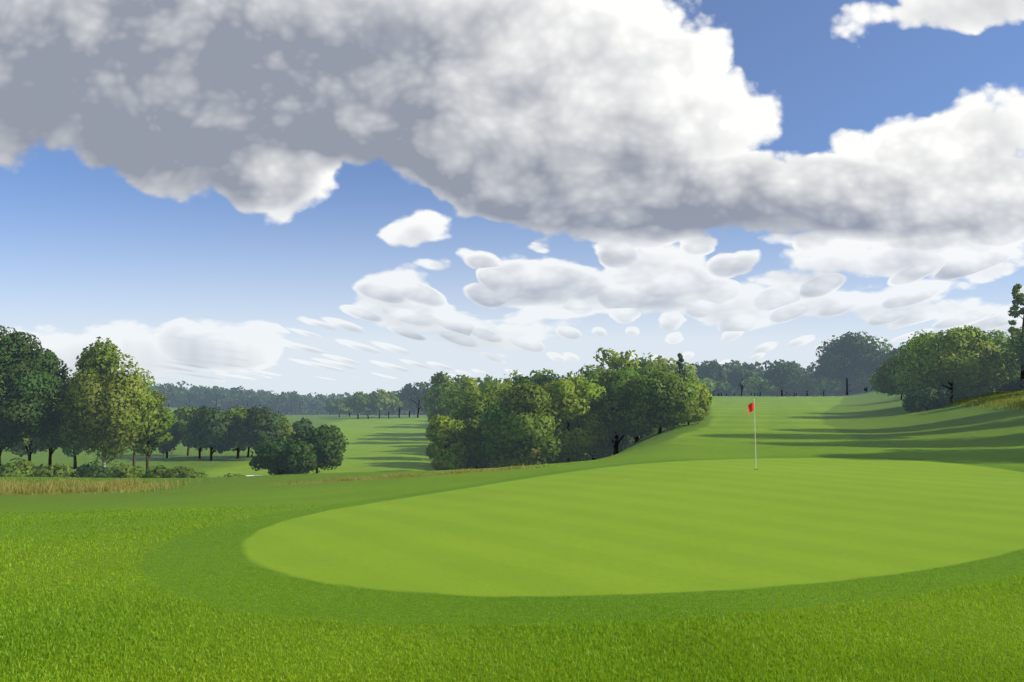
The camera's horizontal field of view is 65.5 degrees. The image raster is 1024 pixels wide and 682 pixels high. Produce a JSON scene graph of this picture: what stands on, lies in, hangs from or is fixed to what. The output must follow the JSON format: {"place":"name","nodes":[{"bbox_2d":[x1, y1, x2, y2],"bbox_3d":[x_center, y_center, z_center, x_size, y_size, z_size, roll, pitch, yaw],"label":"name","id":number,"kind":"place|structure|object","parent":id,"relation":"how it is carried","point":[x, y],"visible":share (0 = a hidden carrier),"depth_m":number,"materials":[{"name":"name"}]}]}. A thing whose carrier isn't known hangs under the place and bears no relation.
{"place":"outdoors","nodes":[
{"label":"outdoors","id":0,"kind":"place"},
{"bbox_2d":[0,463,565,494],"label":"tall grass","id":1,"kind":"structure","parent":0,"point":[49,487],"depth_m":24.25,"materials":[{"name":"plant"}]},
{"bbox_2d":[0,389,1023,681],"bbox_3d":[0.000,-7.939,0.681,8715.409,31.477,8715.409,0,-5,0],"label":"ground","id":2,"kind":"structure","parent":0,"point":[728,495],"depth_m":10.57,"materials":[{"name":"green plant"}]},
{"bbox_2d":[0,457,37,476],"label":"bush","id":3,"kind":"object","parent":2,"relation":"on","point":[21,468],"visible":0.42,"depth_m":51.03,"materials":[{"name":"green plant"}]},
{"bbox_2d":[4,435,47,460],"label":"tree","id":4,"kind":"object","parent":2,"relation":"on","point":[27,444],"visible":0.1,"depth_m":78.59,"materials":[{"name":"green plant"}]},
{"bbox_2d":[0,325,68,465],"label":"dark tree","id":5,"kind":"object","parent":2,"relation":"on","point":[31,379],"visible":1,"depth_m":54.62,"materials":[{"name":"green plant"}]},
{"bbox_2d":[30,463,71,476],"bbox_3d":[-29.575,9.104,51.401,3.495,2.522,3.127,0,-5,2],"label":"bush","id":6,"kind":"object","parent":2,"relation":"on","point":[57,470],"visible":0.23,"depth_m":50.91,"materials":[{"name":"green plant"}]},
{"bbox_2d":[32,397,79,467],"bbox_3d":[-35.560,7.568,61.600,4.720,7.857,4.838,-4,-6,36],"label":"round tree","id":7,"kind":"object","parent":2,"relation":"on","point":[50,443],"visible":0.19,"depth_m":60.81,"materials":[{"name":"green plant"}]},
{"bbox_2d":[62,441,92,468],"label":"tree","id":8,"kind":"object","parent":2,"relation":"on","point":[74,459],"visible":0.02,"depth_m":79.03,"materials":[{"name":"green plant"}]},
{"bbox_2d":[71,461,110,477],"bbox_3d":[-27.240,9.073,51.602,3.020,2.566,3.050,0,-5,1],"label":"bush","id":9,"kind":"object","parent":2,"relation":"on","point":[90,471],"visible":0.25,"depth_m":51.09,"materials":[{"name":"green plant"}]},
{"bbox_2d":[57,336,159,466],"bbox_3d":[-29.137,5.451,57.719,6.688,11.541,6.873,4,-6,-39],"label":"birch tree","id":10,"kind":"object","parent":2,"relation":"on","point":[104,406],"visible":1,"depth_m":56.59,"materials":[{"name":"green plant"}]},
{"bbox_2d":[107,463,145,477],"bbox_3d":[-24.986,9.082,51.483,3.242,2.495,2.752,-3,-6,30],"label":"bush","id":11,"kind":"object","parent":2,"relation":"on","point":[123,471],"visible":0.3,"depth_m":50.80,"materials":[{"name":"green plant"}]},
{"bbox_2d":[132,436,150,465],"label":"tree","id":12,"kind":"object","parent":2,"relation":"on","point":[133,463],"visible":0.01,"depth_m":79.19,"materials":[{"name":"green plant"}]},
{"bbox_2d":[125,391,176,477],"bbox_3d":[-28.157,7.700,61.538,4.117,7.734,4.143,2,-5,-24],"label":"round tree","id":13,"kind":"object","parent":2,"relation":"on","point":[160,436],"visible":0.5,"depth_m":61.15,"materials":[{"name":"green plant"}]},
{"bbox_2d":[144,465,170,477],"bbox_3d":[-22.897,9.138,51.296,2.215,2.346,2.470,-2,-5,24],"label":"bush","id":14,"kind":"object","parent":2,"relation":"on","point":[158,471],"visible":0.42,"depth_m":51.08,"materials":[{"name":"green plant"}]},
{"bbox_2d":[150,413,184,457],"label":"tree","id":15,"kind":"object","parent":2,"relation":"on","point":[169,446],"visible":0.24,"depth_m":98.06,"materials":[{"name":"green plant"}]},
{"bbox_2d":[160,466,208,477],"bbox_3d":[-21.472,9.204,51.661,3.388,2.246,3.492,0,-5,-2],"label":"bush","id":16,"kind":"object","parent":2,"relation":"on","point":[183,472],"visible":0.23,"depth_m":50.90,"materials":[{"name":"green plant"}]},
{"bbox_2d":[173,406,198,455],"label":"tree","id":17,"kind":"object","parent":2,"relation":"on","point":[182,412],"visible":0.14,"depth_m":103.63,"materials":[{"name":"green plant"}]},
{"bbox_2d":[177,409,212,458],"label":"tree","id":18,"kind":"object","parent":2,"relation":"on","point":[182,428],"visible":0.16,"depth_m":95.98,"materials":[{"name":"green plant"}]},
{"bbox_2d":[186,405,238,460],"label":"tree","id":19,"kind":"object","parent":2,"relation":"on","point":[210,430],"visible":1,"depth_m":92.72,"materials":[{"name":"green plant"}]},
{"bbox_2d":[218,473,243,476],"bbox_3d":[-18.294,9.367,51.477,2.335,1.756,2.582,-2,-5,22],"label":"bush","id":20,"kind":"object","parent":2,"relation":"on","point":[235,475],"visible":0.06,"depth_m":51.36,"materials":[{"name":"green plant"}]},
{"bbox_2d":[223,404,250,458],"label":"tree","id":21,"kind":"object","parent":2,"relation":"on","point":[237,415],"visible":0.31,"depth_m":95.83,"materials":[{"name":"green plant"}]},
{"bbox_2d":[231,413,264,456],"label":"tree","id":22,"kind":"object","parent":2,"relation":"on","point":[233,449],"visible":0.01,"depth_m":100.06,"materials":[{"name":"green plant"}]},
{"bbox_2d":[233,405,282,454],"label":"tree","id":23,"kind":"object","parent":2,"relation":"on","point":[258,424],"visible":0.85,"depth_m":92.64,"materials":[{"name":"green plant"}]},
{"bbox_2d":[249,436,303,474],"bbox_3d":[-17.343,9.175,59.649,4.530,4.068,4.771,2,-5,-20],"label":"tree","id":24,"kind":"object","parent":2,"relation":"on","point":[271,458],"visible":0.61,"depth_m":58.31,"materials":[{"name":"green plant"}]},
{"bbox_2d":[273,414,295,440],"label":"tree","id":25,"kind":"object","parent":2,"relation":"on","point":[286,429],"visible":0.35,"depth_m":97.21,"materials":[{"name":"green plant"}]},
{"bbox_2d":[283,440,317,473],"bbox_3d":[-15.347,8.970,57.580,2.589,3.685,2.673,3,-6,-31],"label":"tree","id":26,"kind":"object","parent":2,"relation":"on","point":[301,458],"visible":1,"depth_m":56.92,"materials":[{"name":"green plant"}]},
{"bbox_2d":[290,417,314,439],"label":"tree","id":27,"kind":"object","parent":2,"relation":"on","point":[303,424],"visible":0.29,"depth_m":99.40,"materials":[{"name":"green plant"}]},
{"bbox_2d":[286,424,348,472],"bbox_3d":[-15.001,8.773,61.211,4.527,4.771,4.978,-3,-6,30],"label":"tree","id":28,"kind":"object","parent":2,"relation":"on","point":[327,442],"visible":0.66,"depth_m":60.43,"materials":[{"name":"green plant"}]},
{"bbox_2d":[323,399,352,416],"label":"tree","id":29,"kind":"object","parent":2,"relation":"on","point":[334,406],"visible":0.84,"depth_m":274.56,"materials":[{"name":"green plant"}]},
{"bbox_2d":[341,391,366,418],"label":"tree","id":30,"kind":"object","parent":2,"relation":"on","point":[350,402],"visible":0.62,"depth_m":250.08,"materials":[{"name":"green plant"}]},
{"bbox_2d":[355,393,382,418],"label":"tree","id":31,"kind":"object","parent":2,"relation":"on","point":[365,405],"visible":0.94,"depth_m":247.48,"materials":[{"name":"green plant"}]},
{"bbox_2d":[368,388,391,418],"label":"tree","id":32,"kind":"object","parent":2,"relation":"on","point":[381,397],"visible":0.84,"depth_m":248.61,"materials":[{"name":"green plant"}]},
{"bbox_2d":[382,391,403,417],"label":"tree","id":33,"kind":"object","parent":2,"relation":"on","point":[393,407],"visible":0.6,"depth_m":256.58,"materials":[{"name":"green plant"}]},
{"bbox_2d":[391,390,413,417],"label":"tree","id":34,"kind":"object","parent":2,"relation":"on","point":[405,407],"visible":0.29,"depth_m":263.63,"materials":[{"name":"green plant"}]},
{"bbox_2d":[396,394,417,416],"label":"tree","id":35,"kind":"object","parent":2,"relation":"on","point":[413,410],"visible":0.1,"depth_m":272.06,"materials":[{"name":"green plant"}]},
{"bbox_2d":[399,381,428,417],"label":"tree","id":36,"kind":"object","parent":2,"relation":"on","point":[409,393],"visible":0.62,"depth_m":262.48,"materials":[{"name":"green plant"}]},
{"bbox_2d":[417,383,431,410],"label":"tree","id":37,"kind":"object","parent":2,"relation":"on","point":[424,390],"visible":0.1,"depth_m":251.30,"materials":[{"name":"green plant"}]},
{"bbox_2d":[420,393,442,416],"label":"tree","id":38,"kind":"object","parent":2,"relation":"on","point":[424,408],"visible":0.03,"depth_m":153.40,"materials":[{"name":"green plant"}]},
{"bbox_2d":[425,378,453,421],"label":"tree","id":39,"kind":"object","parent":2,"relation":"on","point":[450,386],"visible":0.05,"depth_m":140.84,"materials":[{"name":"green plant"}]},
{"bbox_2d":[422,370,457,424],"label":"tree","id":40,"kind":"object","parent":2,"relation":"on","point":[441,385],"visible":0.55,"depth_m":128.76,"materials":[{"name":"green plant"}]},
{"bbox_2d":[424,414,468,469],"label":"tree","id":41,"kind":"object","parent":2,"relation":"on","point":[445,451],"visible":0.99,"depth_m":66.59,"materials":[{"name":"green plant"}]},
{"bbox_2d":[1,348,903,414],"bbox_3d":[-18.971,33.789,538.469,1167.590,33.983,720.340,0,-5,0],"label":"forest trees","id":42,"kind":"object","parent":2,"relation":"on","point":[288,403],"visible":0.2,"depth_m":371.47,"materials":[{"name":"green plant"}]},
{"bbox_2d":[442,399,471,457],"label":"tree","id":43,"kind":"object","parent":2,"relation":"on","point":[452,415],"visible":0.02,"depth_m":85.39,"materials":[{"name":"green plant"}]},
{"bbox_2d":[452,375,465,390],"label":"round tree","id":44,"kind":"object","parent":2,"relation":"on","point":[460,379],"visible":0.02,"depth_m":143.50,"materials":[{"name":"green plant"}]},
{"bbox_2d":[438,376,484,412],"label":"tree","id":45,"kind":"object","parent":2,"relation":"on","point":[453,397],"visible":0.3,"depth_m":93.55,"materials":[{"name":"green plant"}]},
{"bbox_2d":[450,376,475,413],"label":"tree","id":46,"kind":"object","parent":2,"relation":"on","point":[458,385],"visible":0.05,"depth_m":138.49,"materials":[{"name":"green plant"}]},
{"bbox_2d":[447,390,502,469],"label":"tree","id":47,"kind":"object","parent":2,"relation":"on","point":[470,414],"visible":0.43,"depth_m":68.42,"materials":[{"name":"green plant"}]},
{"bbox_2d":[478,374,497,382],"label":"round tree","id":48,"kind":"object","parent":2,"relation":"on","point":[489,377],"visible":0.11,"depth_m":213.36,"materials":[{"name":"green plant"}]},
{"bbox_2d":[480,381,507,406],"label":"tree","id":49,"kind":"object","parent":2,"relation":"on","point":[496,390],"visible":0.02,"depth_m":80.76,"materials":[{"name":"green plant"}]},
{"bbox_2d":[475,376,512,390],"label":"tree","id":50,"kind":"object","parent":2,"relation":"on","point":[501,385],"visible":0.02,"depth_m":107.79,"materials":[{"name":"green plant"}]},
{"bbox_2d":[0,504,1023,681],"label":"grass fairway blades","id":51,"kind":"object","parent":2,"relation":"on","point":[44,662],"visible":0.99,"depth_m":5.64,"materials":[{"name":"green plant"}]},
{"bbox_2d":[504,370,532,385],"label":"tree","id":52,"kind":"object","parent":2,"relation":"on","point":[516,377],"visible":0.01,"depth_m":114.11,"materials":[{"name":"green plant"}]},
{"bbox_2d":[479,378,563,467],"bbox_3d":[0.771,8.242,64.834,6.975,10.463,7.261,0,-5,-2],"label":"tree","id":53,"kind":"object","parent":2,"relation":"on","point":[518,432],"visible":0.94,"depth_m":63.43,"materials":[{"name":"green plant"}]},
{"bbox_2d":[503,372,566,463],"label":"tree","id":54,"kind":"object","parent":2,"relation":"on","point":[547,379],"visible":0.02,"depth_m":76.56,"materials":[{"name":"green plant"}]},
{"bbox_2d":[518,368,556,383],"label":"tree","id":55,"kind":"object","parent":2,"relation":"on","point":[537,374],"visible":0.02,"depth_m":101.96,"materials":[{"name":"green plant"}]},
{"bbox_2d":[536,371,611,463],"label":"tree","id":56,"kind":"object","parent":2,"relation":"on","point":[569,402],"visible":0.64,"depth_m":66.21,"materials":[{"name":"green plant"}]},
{"bbox_2d":[573,364,629,459],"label":"tree","id":57,"kind":"object","parent":2,"relation":"on","point":[597,453],"visible":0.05,"depth_m":82.17,"materials":[{"name":"green plant"}]},
{"bbox_2d":[593,347,638,452],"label":"tree","id":58,"kind":"object","parent":2,"relation":"on","point":[615,361],"visible":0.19,"depth_m":89.27,"materials":[{"name":"green plant"}]},
{"bbox_2d":[581,368,651,454],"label":"tree","id":59,"kind":"object","parent":2,"relation":"on","point":[613,407],"visible":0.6,"depth_m":67.97,"materials":[{"name":"green plant"}]},
{"bbox_2d":[620,436,634,450],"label":"tree","id":60,"kind":"object","parent":2,"relation":"on","point":[630,442],"visible":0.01,"depth_m":88.89,"materials":[{"name":"green plant"}]},
{"bbox_2d":[616,361,640,369],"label":"round tree","id":61,"kind":"object","parent":2,"relation":"on","point":[637,367],"visible":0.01,"depth_m":90.66,"materials":[{"name":"green plant"}]},
{"bbox_2d":[617,365,663,442],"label":"tree","id":62,"kind":"object","parent":2,"relation":"on","point":[640,371],"visible":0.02,"depth_m":84.59,"materials":[{"name":"green plant"}]},
{"bbox_2d":[632,352,670,374],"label":"tree","id":63,"kind":"object","parent":2,"relation":"on","point":[654,364],"visible":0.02,"depth_m":93.47,"materials":[{"name":"green plant"}]},
{"bbox_2d":[645,355,676,373],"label":"tree","id":64,"kind":"object","parent":2,"relation":"on","point":[663,362],"visible":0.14,"depth_m":119.89,"materials":[{"name":"green plant"}]},
{"bbox_2d":[623,370,699,433],"bbox_3d":[12.268,5.131,65.123,6.577,5.582,5.897,-5,-7,43],"label":"tree","id":65,"kind":"object","parent":2,"relation":"on","point":[659,399],"visible":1,"depth_m":63.61,"materials":[{"name":"green plant"}]},
{"bbox_2d":[644,370,710,395],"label":"tree","id":66,"kind":"object","parent":2,"relation":"on","point":[690,378],"visible":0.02,"depth_m":78.78,"materials":[{"name":"green plant"}]},
{"bbox_2d":[675,353,686,380],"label":"conifer tree","id":67,"kind":"object","parent":2,"relation":"on","point":[681,365],"visible":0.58,"depth_m":79.07,"materials":[{"name":"green plant"}]},
{"bbox_2d":[669,362,698,380],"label":"tree","id":68,"kind":"object","parent":2,"relation":"on","point":[690,368],"visible":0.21,"depth_m":191.72,"materials":[{"name":"green plant"}]},
{"bbox_2d":[681,382,712,424],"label":"tree","id":69,"kind":"object","parent":2,"relation":"on","point":[704,405],"visible":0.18,"depth_m":66.91,"materials":[{"name":"green plant"}]},
{"bbox_2d":[699,378,716,392],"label":"tree","id":70,"kind":"object","parent":2,"relation":"on","point":[709,382],"visible":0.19,"depth_m":233.09,"materials":[{"name":"green plant"}]},
{"bbox_2d":[710,379,728,394],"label":"tree","id":71,"kind":"object","parent":2,"relation":"on","point":[721,387],"visible":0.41,"depth_m":236.04,"materials":[{"name":"green plant"}]},
{"bbox_2d":[713,370,732,395],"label":"conifer tree","id":72,"kind":"object","parent":2,"relation":"on","point":[722,377],"visible":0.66,"depth_m":245.15,"materials":[{"name":"green plant"}]},
{"bbox_2d":[727,367,759,395],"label":"tree","id":73,"kind":"object","parent":2,"relation":"on","point":[736,376],"visible":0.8,"depth_m":251.50,"materials":[{"name":"green plant"}]},
{"bbox_2d":[748,399,755,464],"bbox_3d":[6.437,2.497,21.334,0.287,1.886,0.108,2,-5,-20],"label":"flagstick","id":74,"kind":"object","parent":2,"relation":"on","point":[751,407],"visible":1,"depth_m":21.39,"materials":[{"name":"paint"}]},
{"bbox_2d":[741,376,778,396],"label":"tree","id":75,"kind":"object","parent":2,"relation":"on","point":[763,385],"visible":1,"depth_m":234.61,"materials":[{"name":"green plant"}]},
{"bbox_2d":[760,361,802,396],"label":"tree","id":76,"kind":"object","parent":2,"relation":"on","point":[781,374],"visible":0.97,"depth_m":234.91,"materials":[{"name":"green plant"}]},
{"bbox_2d":[779,378,808,395],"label":"tree","id":77,"kind":"object","parent":2,"relation":"on","point":[798,386],"visible":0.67,"depth_m":242.74,"materials":[{"name":"green plant"}]},
{"bbox_2d":[797,372,818,395],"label":"tree","id":78,"kind":"object","parent":2,"relation":"on","point":[806,377],"visible":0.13,"depth_m":248.32,"materials":[{"name":"green plant"}]},
{"bbox_2d":[806,375,840,395],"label":"tree","id":79,"kind":"object","parent":2,"relation":"on","point":[824,384],"visible":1,"depth_m":237.80,"materials":[{"name":"green plant"}]},
{"bbox_2d":[808,331,892,394],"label":"dark tree","id":80,"kind":"object","parent":2,"relation":"on","point":[848,356],"visible":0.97,"depth_m":236.39,"materials":[{"name":"green plant"}]},
{"bbox_2d":[849,372,875,391],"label":"tree","id":81,"kind":"object","parent":2,"relation":"on","point":[862,382],"visible":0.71,"depth_m":240.60,"materials":[{"name":"green plant"}]},
{"bbox_2d":[869,353,944,395],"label":"tree","id":82,"kind":"object","parent":2,"relation":"on","point":[881,379],"visible":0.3,"depth_m":91.62,"materials":[{"name":"green plant"}]},
{"bbox_2d":[902,387,949,411],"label":"bush","id":83,"kind":"object","parent":2,"relation":"on","point":[929,398],"visible":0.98,"depth_m":74.20,"materials":[{"name":"green plant"}]},
{"bbox_2d":[890,325,1014,401],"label":"tree","id":84,"kind":"object","parent":2,"relation":"on","point":[969,356],"visible":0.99,"depth_m":77.75,"materials":[{"name":"green plant"}]},
{"bbox_2d":[942,384,994,401],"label":"bush","id":85,"kind":"object","parent":2,"relation":"on","point":[964,392],"visible":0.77,"depth_m":77.71,"materials":[{"name":"green plant"}]},
{"bbox_2d":[947,388,1023,410],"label":"tall grass","id":86,"kind":"structure","parent":2,"relation":"on","point":[1007,398],"depth_m":66.65,"materials":[{"name":"green plant"}]},
{"bbox_2d":[983,329,1020,385],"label":"tree","id":87,"kind":"object","parent":2,"relation":"on","point":[1002,338],"visible":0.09,"depth_m":83.78,"materials":[{"name":"green plant"}]},
{"bbox_2d":[994,376,1020,392],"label":"bush","id":88,"kind":"object","parent":2,"relation":"on","point":[1011,385],"visible":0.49,"depth_m":79.40,"materials":[{"name":"green plant"}]},
{"bbox_2d":[999,283,1023,389],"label":"conifer tree","id":89,"kind":"object","parent":2,"relation":"on","point":[1018,300],"visible":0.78,"depth_m":78.41,"materials":[{"name":"green plant"}]},
{"bbox_2d":[1007,326,1023,370],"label":"round tree","id":90,"kind":"object","parent":2,"relation":"on","point":[1019,342],"visible":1,"depth_m":75.25,"materials":[{"name":"green plant"}]},
{"bbox_2d":[1017,379,1023,389],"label":"bush","id":91,"kind":"object","parent":2,"relation":"on","point":[1021,384],"visible":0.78,"depth_m":77.66,"materials":[{"name":"green plant"}]},
{"bbox_2d":[0,0,1023,397],"label":"sky","id":92,"kind":"structure","parent":0,"point":[325,197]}
]}

